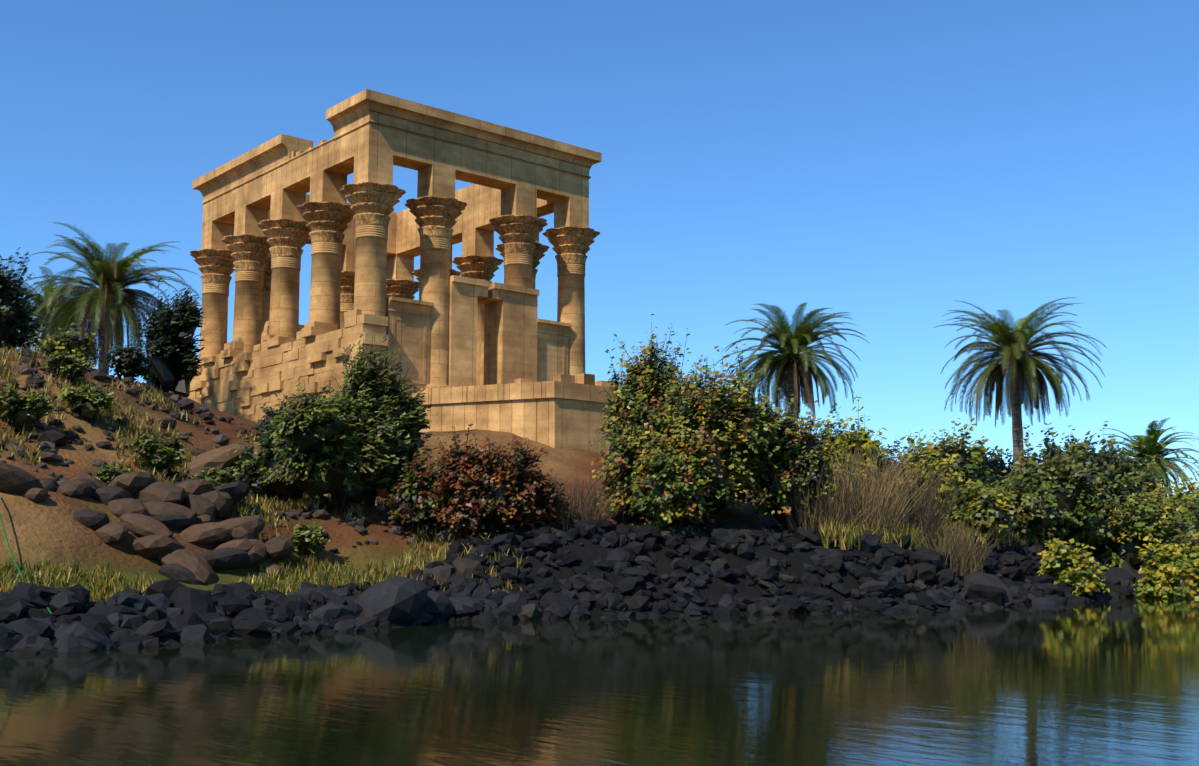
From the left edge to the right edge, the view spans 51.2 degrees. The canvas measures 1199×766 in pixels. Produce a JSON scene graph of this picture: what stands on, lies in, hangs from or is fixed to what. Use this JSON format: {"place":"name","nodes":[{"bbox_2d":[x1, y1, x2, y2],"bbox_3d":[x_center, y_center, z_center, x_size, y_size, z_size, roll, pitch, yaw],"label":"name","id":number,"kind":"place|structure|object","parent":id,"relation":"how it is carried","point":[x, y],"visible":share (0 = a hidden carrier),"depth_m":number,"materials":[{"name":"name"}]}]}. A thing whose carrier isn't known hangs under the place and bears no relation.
{"place":"outdoors","nodes":[
{"label":"outdoors","id":0,"kind":"place"},
{"bbox_2d":[188,309,388,422],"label":"stone foundation wall","id":1,"kind":"structure","parent":0,"point":[237,379],"depth_m":67.56,"materials":[{"name":"beige stone"}]},
{"bbox_2d":[190,249,234,357],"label":"column","id":2,"kind":"structure","parent":1,"relation":"on","point":[216,269],"depth_m":76.70,"materials":[{"name":"stone"}]},
{"bbox_2d":[221,234,270,408],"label":"column","id":3,"kind":"structure","parent":1,"relation":"on","point":[249,254],"depth_m":73.23,"materials":[{"name":"stone"}]},
{"bbox_2d":[257,219,310,401],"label":"column","id":4,"kind":"structure","parent":1,"relation":"on","point":[287,238],"depth_m":69.75,"materials":[{"name":"stone"}]},
{"bbox_2d":[296,202,355,328],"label":"column","id":5,"kind":"structure","parent":1,"relation":"on","point":[326,224],"depth_m":66.29,"materials":[{"name":"stone"}]},
{"bbox_2d":[339,182,405,362],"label":"column","id":6,"kind":"structure","parent":1,"relation":"on","point":[373,204],"depth_m":62.80,"materials":[{"name":"stone"}]},
{"bbox_2d":[192,89,601,280],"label":"entablature","id":7,"kind":"structure","parent":6,"relation":"on","point":[504,170],"depth_m":69.83,"materials":[{"name":"stone"}]},
{"bbox_2d":[386,279,418,298],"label":"column capital","id":8,"kind":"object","parent":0,"point":[404,288],"depth_m":85.32,"materials":[{"name":"stone"}]},
{"bbox_2d":[264,275,571,388],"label":"kiosk screen walls","id":9,"kind":"structure","parent":0,"point":[522,340],"depth_m":67.33,"materials":[{"name":"beige stone"}]},
{"bbox_2d":[412,269,461,281],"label":"column","id":10,"kind":"structure","parent":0,"point":[416,272],"depth_m":82.25,"materials":[{"name":"stone"}]},
{"bbox_2d":[452,255,503,343],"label":"column","id":11,"kind":"structure","parent":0,"point":[479,267],"depth_m":78.34,"materials":[{"name":"stone"}]},
{"bbox_2d":[495,242,549,288],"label":"column","id":12,"kind":"structure","parent":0,"point":[540,249],"depth_m":75.34,"materials":[{"name":"stone"}]},
{"bbox_2d":[0,354,1138,646],"bbox_3d":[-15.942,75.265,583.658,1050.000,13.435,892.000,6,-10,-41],"label":"ground","id":13,"kind":"structure","parent":0,"point":[54,528],"depth_m":42.74,"materials":[{"name":"brown soil"}]},
{"bbox_2d":[0,247,51,350],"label":"tree","id":14,"kind":"object","parent":13,"relation":"on","point":[15,316],"visible":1,"depth_m":50.92,"materials":[{"name":"green plant"}]},
{"bbox_2d":[0,383,58,433],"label":"bush","id":15,"kind":"object","parent":13,"relation":"on","point":[13,406],"visible":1,"depth_m":42.23,"materials":[{"name":"green plant"}]},
{"bbox_2d":[11,264,98,367],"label":"palm","id":16,"kind":"object","parent":13,"relation":"on","point":[43,296],"visible":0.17,"depth_m":78.98,"materials":[{"name":"green plant"}]},
{"bbox_2d":[44,350,88,384],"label":"bush","id":17,"kind":"object","parent":13,"relation":"on","point":[71,369],"visible":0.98,"depth_m":47.94,"materials":[{"name":"green plant"}]},
{"bbox_2d":[34,323,101,367],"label":"bush","id":18,"kind":"object","parent":13,"relation":"on","point":[73,344],"visible":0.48,"depth_m":56.82,"materials":[{"name":"green plant"}]},
{"bbox_2d":[56,377,115,425],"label":"bush","id":19,"kind":"object","parent":13,"relation":"on","point":[89,403],"visible":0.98,"depth_m":44.76,"materials":[{"name":"green plant"}]},
{"bbox_2d":[22,222,200,374],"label":"palm","id":20,"kind":"object","parent":13,"relation":"on","point":[104,302],"visible":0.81,"depth_m":66.53,"materials":[{"name":"green plant"}]},
{"bbox_2d":[91,461,143,484],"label":"bush","id":21,"kind":"object","parent":13,"relation":"on","point":[108,474],"visible":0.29,"depth_m":40.29,"materials":[{"name":"green plant"}]},
{"bbox_2d":[101,344,156,379],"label":"bush","id":22,"kind":"object","parent":13,"relation":"on","point":[128,360],"visible":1,"depth_m":52.37,"materials":[{"name":"green plant"}]},
{"bbox_2d":[130,428,191,476],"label":"bush","id":23,"kind":"object","parent":13,"relation":"on","point":[159,456],"visible":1,"depth_m":43.41,"materials":[{"name":"green plant"}]},
{"bbox_2d":[136,277,205,396],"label":"bush","id":24,"kind":"object","parent":13,"relation":"on","point":[170,343],"visible":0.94,"depth_m":60.31,"materials":[{"name":"green plant"}]},
{"bbox_2d":[188,466,238,486],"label":"bush","id":25,"kind":"object","parent":13,"relation":"on","point":[221,477],"visible":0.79,"depth_m":42.38,"materials":[{"name":"green plant"}]},
{"bbox_2d":[229,456,250,481],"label":"bush","id":26,"kind":"object","parent":13,"relation":"on","point":[237,466],"visible":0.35,"depth_m":46.55,"materials":[{"name":"green plant"}]},
{"bbox_2d":[0,349,516,584],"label":"slope boulders","id":27,"kind":"object","parent":13,"relation":"on","point":[149,510],"visible":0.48,"depth_m":38.22,"materials":[{"name":"stone"}]},
{"bbox_2d":[0,344,528,592],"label":"dry grass","id":28,"kind":"structure","parent":13,"relation":"on","point":[267,506],"depth_m":43.88,"materials":[{"name":"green plant"}]},
{"bbox_2d":[234,408,306,502],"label":"bush","id":29,"kind":"object","parent":13,"relation":"on","point":[280,490],"visible":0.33,"depth_m":45.23,"materials":[{"name":"green plant"}]},
{"bbox_2d":[252,394,289,437],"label":"bush","id":30,"kind":"object","parent":13,"relation":"on","point":[263,421],"visible":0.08,"depth_m":52.66,"materials":[{"name":"green plant"}]},
{"bbox_2d":[291,522,332,556],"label":"bush","id":31,"kind":"object","parent":13,"relation":"on","point":[307,539],"visible":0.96,"depth_m":40.40,"materials":[{"name":"green plant"}]},
{"bbox_2d":[261,376,410,514],"bbox_3d":[-9.321,2.309,44.512,5.916,5.080,4.824,6,-10,-41],"label":"bush","id":32,"kind":"object","parent":13,"relation":"on","point":[340,455],"visible":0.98,"depth_m":43.59,"materials":[{"name":"green plant"}]},
{"bbox_2d":[330,333,413,506],"bbox_3d":[-8.402,1.400,46.150,3.723,6.747,3.288,6,-10,-41],"label":"bush","id":33,"kind":"object","parent":13,"relation":"on","point":[377,382],"visible":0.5,"depth_m":45.83,"materials":[{"name":"green plant"}]},
{"bbox_2d":[393,376,436,492],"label":"bush","id":34,"kind":"object","parent":13,"relation":"on","point":[417,419],"visible":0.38,"depth_m":46.72,"materials":[{"name":"green plant"}]},
{"bbox_2d":[377,438,465,533],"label":"orange bush","id":35,"kind":"object","parent":13,"relation":"on","point":[412,497],"visible":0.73,"depth_m":43.90,"materials":[{"name":"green plant"}]},
{"bbox_2d":[415,424,563,539],"bbox_3d":[-3.841,3.635,44.001,5.314,4.425,3.411,2,-8,-13],"label":"orange bush","id":36,"kind":"object","parent":13,"relation":"on","point":[484,496],"visible":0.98,"depth_m":43.20,"materials":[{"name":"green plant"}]},
{"bbox_2d":[412,373,618,453],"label":"quay terrace","id":37,"kind":"structure","parent":13,"relation":"on","point":[561,411],"depth_m":60.80,"materials":[{"name":"stone"}]},
{"bbox_2d":[405,196,466,388],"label":"column","id":38,"kind":"structure","parent":37,"relation":"on","point":[436,217],"depth_m":65.23,"materials":[{"name":"stone"}]},
{"bbox_2d":[542,226,599,375],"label":"column","id":39,"kind":"structure","parent":37,"relation":"on","point":[571,247],"depth_m":71.36,"materials":[{"name":"stone"}]},
{"bbox_2d":[0,524,1098,605],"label":"grass strip","id":40,"kind":"object","parent":13,"relation":"on","point":[104,586],"depth_m":33.28,"materials":[{"name":"green plant"}]},
{"bbox_2d":[530,467,572,526],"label":"orange bush","id":41,"kind":"object","parent":13,"relation":"on","point":[548,495],"visible":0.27,"depth_m":43.81,"materials":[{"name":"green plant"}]},
{"bbox_2d":[0,518,1145,654],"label":"shore rocks","id":42,"kind":"object","parent":13,"relation":"on","point":[173,612],"visible":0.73,"depth_m":40.70,"materials":[{"name":"grey stone"}]},
{"bbox_2d":[0,514,61,626],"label":"mooring rope","id":43,"kind":"object","parent":42,"relation":"on","point":[22,575],"visible":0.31,"depth_m":31.71,"materials":[{"name":"fabric fibre"}]},
{"bbox_2d":[547,473,625,531],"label":"clump","id":44,"kind":"object","parent":13,"relation":"on","point":[574,515],"visible":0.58,"depth_m":44.60,"materials":[{"name":"plant"}]},
{"bbox_2d":[592,398,654,524],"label":"bush","id":45,"kind":"object","parent":13,"relation":"on","point":[620,464],"visible":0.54,"depth_m":46.10,"materials":[{"name":"green plant"}]},
{"bbox_2d":[588,314,703,477],"bbox_3d":[2.367,1.246,49.319,5.446,7.673,4.176,6,-10,-41],"label":"bush","id":46,"kind":"object","parent":13,"relation":"on","point":[648,373],"visible":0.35,"depth_m":48.36,"materials":[{"name":"green plant"}]},
{"bbox_2d":[616,436,724,529],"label":"bush","id":47,"kind":"object","parent":13,"relation":"on","point":[663,504],"visible":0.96,"depth_m":44.27,"materials":[{"name":"green plant"}]},
{"bbox_2d":[602,343,790,526],"bbox_3d":[3.951,2.075,47.629,7.896,7.452,6.497,6,-10,-41],"label":"bush","id":48,"kind":"object","parent":13,"relation":"on","point":[730,429],"visible":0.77,"depth_m":46.15,"materials":[{"name":"green plant"}]},
{"bbox_2d":[739,394,842,523],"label":"bush","id":49,"kind":"object","parent":13,"relation":"on","point":[803,445],"visible":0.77,"depth_m":47.67,"materials":[{"name":"green plant"}]},
{"bbox_2d":[716,303,868,430],"bbox_3d":[9.932,1.905,62.789,7.425,11.525,7.149,6,-10,-41],"label":"palm","id":50,"kind":"object","parent":13,"relation":"on","point":[791,367],"visible":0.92,"depth_m":62.72,"materials":[{"name":"green plant"}]},
{"bbox_2d":[752,458,891,533],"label":"clump","id":51,"kind":"object","parent":13,"relation":"on","point":[818,517],"visible":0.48,"depth_m":47.09,"materials":[{"name":"plant"}]},
{"bbox_2d":[808,396,902,494],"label":"bush","id":52,"kind":"object","parent":13,"relation":"on","point":[860,438],"visible":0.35,"depth_m":61.00,"materials":[{"name":"green plant"}]},
{"bbox_2d":[789,436,939,538],"bbox_3d":[9.885,4.224,49.455,6.737,4.101,6.458,2,-8,-15],"label":"clump","id":53,"kind":"object","parent":13,"relation":"on","point":[875,514],"visible":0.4,"depth_m":48.29,"materials":[{"name":"plant"}]},
{"bbox_2d":[877,436,917,490],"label":"bush","id":54,"kind":"object","parent":13,"relation":"on","point":[895,449],"visible":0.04,"depth_m":69.22,"materials":[{"name":"green plant"}]},
{"bbox_2d":[837,453,994,541],"bbox_3d":[12.632,4.762,51.796,6.189,3.654,6.838,6,-10,-41],"label":"clump","id":55,"kind":"object","parent":13,"relation":"on","point":[930,519],"visible":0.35,"depth_m":50.51,"materials":[{"name":"plant"}]},
{"bbox_2d":[888,443,962,524],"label":"bush","id":56,"kind":"object","parent":13,"relation":"on","point":[936,463],"visible":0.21,"depth_m":56.28,"materials":[{"name":"green plant"}]},
{"bbox_2d":[901,516,999,575],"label":"clump","id":57,"kind":"object","parent":13,"relation":"on","point":[963,561],"visible":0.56,"depth_m":48.48,"materials":[{"name":"plant"}]},
{"bbox_2d":[895,418,1009,510],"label":"bush","id":58,"kind":"object","parent":13,"relation":"on","point":[959,454],"visible":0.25,"depth_m":58.17,"materials":[{"name":"green plant"}]},
{"bbox_2d":[817,499,1107,549],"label":"dry grass","id":59,"kind":"structure","parent":13,"relation":"on","point":[848,536],"depth_m":48.95,"materials":[{"name":"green plant"}]},
{"bbox_2d":[943,478,1021,535],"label":"bush","id":60,"kind":"object","parent":13,"relation":"on","point":[987,511],"visible":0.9,"depth_m":53.62,"materials":[{"name":"green plant"}]},
{"bbox_2d":[987,446,1007,467],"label":"bush","id":61,"kind":"object","parent":13,"relation":"on","point":[999,453],"visible":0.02,"depth_m":91.13,"materials":[{"name":"green plant"}]},
{"bbox_2d":[953,425,1047,492],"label":"bush","id":62,"kind":"object","parent":13,"relation":"on","point":[999,468],"visible":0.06,"depth_m":70.65,"materials":[{"name":"green plant"}]},
{"bbox_2d":[935,297,1106,474],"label":"palm","id":63,"kind":"object","parent":13,"relation":"on","point":[1014,351],"visible":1,"depth_m":65.11,"materials":[{"name":"green plant"}]},
{"bbox_2d":[990,470,1060,541],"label":"bush","id":64,"kind":"object","parent":13,"relation":"on","point":[1034,508],"visible":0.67,"depth_m":56.61,"materials":[{"name":"green plant"}]},
{"bbox_2d":[1000,429,1118,541],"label":"bush","id":65,"kind":"object","parent":13,"relation":"on","point":[1073,491],"visible":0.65,"depth_m":58.69,"materials":[{"name":"green plant"}]},
{"bbox_2d":[1036,538,1109,595],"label":"bush","id":66,"kind":"object","parent":13,"relation":"on","point":[1062,561],"visible":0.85,"depth_m":51.98,"materials":[{"name":"green plant"}]},
{"bbox_2d":[1027,421,1173,533],"bbox_3d":[25.570,5.313,64.645,8.200,6.683,7.083,6,-10,-41],"label":"bush","id":67,"kind":"object","parent":13,"relation":"on","point":[1111,468],"visible":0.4,"depth_m":63.77,"materials":[{"name":"green plant"}]},
{"bbox_2d":[1098,476,1194,569],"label":"bush","id":68,"kind":"object","parent":13,"relation":"on","point":[1153,519],"visible":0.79,"depth_m":60.16,"materials":[{"name":"green plant"}]},
{"bbox_2d":[1100,418,1198,489],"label":"palm","id":69,"kind":"object","parent":13,"relation":"on","point":[1153,437],"visible":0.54,"depth_m":78.23,"materials":[{"name":"green plant"}]},
{"bbox_2d":[1131,537,1198,598],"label":"bush","id":70,"kind":"object","parent":13,"relation":"on","point":[1173,574],"visible":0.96,"depth_m":53.94,"materials":[{"name":"green plant"}]},
{"bbox_2d":[1158,462,1198,541],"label":"bush","id":71,"kind":"object","parent":13,"relation":"on","point":[1190,494],"visible":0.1,"depth_m":68.92,"materials":[{"name":"green plant"}]},
{"bbox_2d":[1173,517,1198,592],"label":"bush","id":72,"kind":"object","parent":13,"relation":"on","point":[1192,541],"visible":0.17,"depth_m":56.88,"materials":[{"name":"green plant"}]},
{"bbox_2d":[1182,482,1198,545],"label":"bush","id":73,"kind":"object","parent":13,"relation":"on","point":[1195,517],"visible":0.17,"depth_m":63.61,"materials":[{"name":"green plant"}]},
{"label":"kiosk","id":74,"kind":"object","parent":13,"relation":"on","visible":0},
{"bbox_2d":[261,258,271,341],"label":"column","id":75,"kind":"structure","parent":74,"relation":"on","point":[266,288],"depth_m":79.20,"materials":[{"name":"stone"}]},
{"bbox_2d":[340,271,354,328],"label":"column","id":76,"kind":"structure","parent":74,"relation":"on","point":[347,291],"depth_m":82.81,"materials":[{"name":"stone"}]},
{"bbox_2d":[489,215,547,287],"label":"column","id":77,"kind":"structure","parent":74,"relation":"on","point":[518,237],"depth_m":68.97,"materials":[{"name":"stone"}]},
{"bbox_2d":[0,596,1198,765],"bbox_3d":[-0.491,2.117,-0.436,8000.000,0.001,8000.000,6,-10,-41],"label":"water","id":78,"kind":"structure","parent":0,"point":[1110,682],"depth_m":18.49,"materials":[{"name":"black liquid"}]},
{"bbox_2d":[0,0,1198,498],"label":"sky","id":79,"kind":"structure","parent":0,"point":[888,164],"materials":[{"name":"blue"}]}
]}

